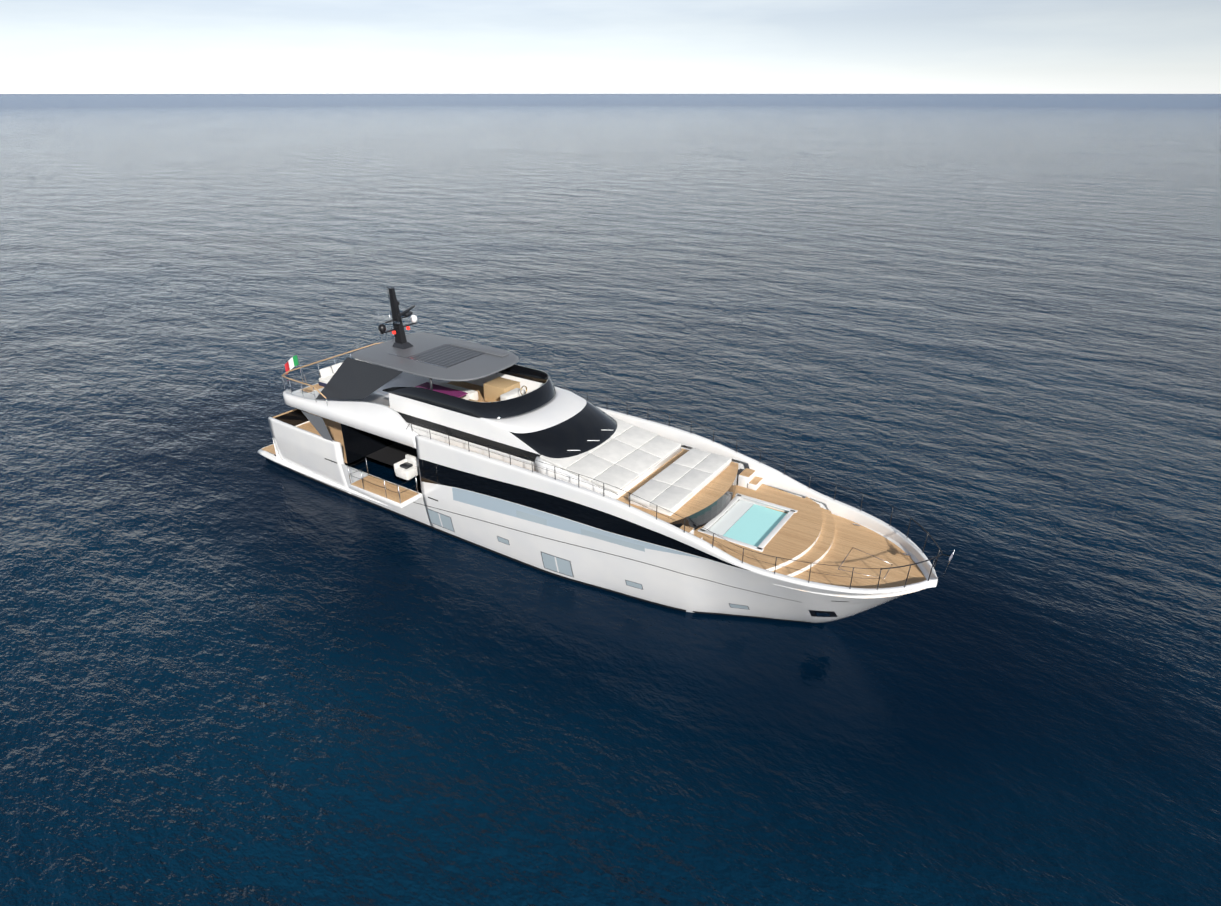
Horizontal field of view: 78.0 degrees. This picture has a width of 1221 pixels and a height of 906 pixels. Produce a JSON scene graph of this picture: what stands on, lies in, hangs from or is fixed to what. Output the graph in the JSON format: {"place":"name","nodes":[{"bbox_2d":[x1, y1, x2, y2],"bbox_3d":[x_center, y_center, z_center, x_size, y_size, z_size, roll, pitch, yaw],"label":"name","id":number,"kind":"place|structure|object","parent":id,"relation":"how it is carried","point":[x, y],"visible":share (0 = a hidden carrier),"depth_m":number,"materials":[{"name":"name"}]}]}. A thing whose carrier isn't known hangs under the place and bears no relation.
{"place":"outdoors","nodes":[
{"label":"outdoors","id":0,"kind":"place"},
{"bbox_2d":[341,424,421,507],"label":"fold-down balcony","id":1,"kind":"structure","parent":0,"point":[358,444],"depth_m":37.12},
{"bbox_2d":[0,94,1220,905],"bbox_3d":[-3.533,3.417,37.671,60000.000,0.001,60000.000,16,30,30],"label":"sea water","id":2,"kind":"structure","parent":0,"point":[980,334],"depth_m":38.93,"materials":[{"name":"blue liquid"}]},
{"bbox_2d":[264,406,937,622],"bbox_3d":[-3.366,1.468,36.619,36.200,5.823,7.646,16,30,30],"label":"yacht hull","id":3,"kind":"object","parent":2,"relation":"on","point":[308,451],"visible":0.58,"depth_m":31.22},
{"bbox_2d":[258,448,390,507],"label":"yacht strake","id":4,"kind":"object","parent":3,"relation":"attached to","point":[264,453],"visible":0.33,"depth_m":41.36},
{"bbox_2d":[285,354,390,386],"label":"yacht flybridge furniture","id":5,"kind":"object","parent":3,"relation":"on","point":[326,373],"visible":0.23,"depth_m":41.16,"materials":[{"name":"white fabric"}]},
{"bbox_2d":[283,372,450,448],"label":"yacht fly wing","id":6,"kind":"structure","parent":3,"relation":"on","point":[373,413],"depth_m":37.30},
{"bbox_2d":[301,333,616,470],"bbox_3d":[-7.912,-2.708,37.956,18.100,4.510,7.520,16,30,30],"label":"superstructure","id":7,"kind":"object","parent":3,"relation":"on","point":[493,397],"visible":0.98,"depth_m":35.53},
{"bbox_2d":[377,276,416,348],"bbox_3d":[-10.940,-7.117,37.847,2.113,3.740,2.661,-2,26,-3],"label":"yacht mast","id":8,"kind":"object","parent":7,"relation":"on","point":[398,332],"visible":1,"depth_m":38.03,"materials":[{"name":"black metal"}]},
{"bbox_2d":[267,458,845,622],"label":"hull windows","id":9,"kind":"structure","parent":3,"relation":"in","point":[433,473],"depth_m":31.82,"materials":[{"name":"black glass"}]},
{"bbox_2d":[262,409,925,597],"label":"yacht decks","id":10,"kind":"object","parent":3,"relation":"on","point":[810,531],"visible":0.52,"depth_m":29.70,"materials":[{"name":"brown wood"}]},
{"bbox_2d":[535,415,731,515],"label":"sun pads","id":11,"kind":"object","parent":10,"relation":"on","point":[626,456],"visible":0.9,"depth_m":32.05,"materials":[{"name":"white fabric"}]},
{"bbox_2d":[698,493,797,551],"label":"swimming pool","id":12,"kind":"structure","parent":10,"relation":"in","point":[749,522],"depth_m":30.76,"materials":[{"name":"teal liquid"}]},
{"bbox_2d":[281,342,954,589],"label":"yacht rails","id":13,"kind":"object","parent":3,"relation":"attached to","point":[748,478],"visible":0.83,"depth_m":31.78,"materials":[{"name":"silver metal"}]},
{"bbox_2d":[0,0,1220,93],"label":"sky","id":14,"kind":"structure","parent":0,"point":[47,46],"materials":[{"name":"white"}]}
]}

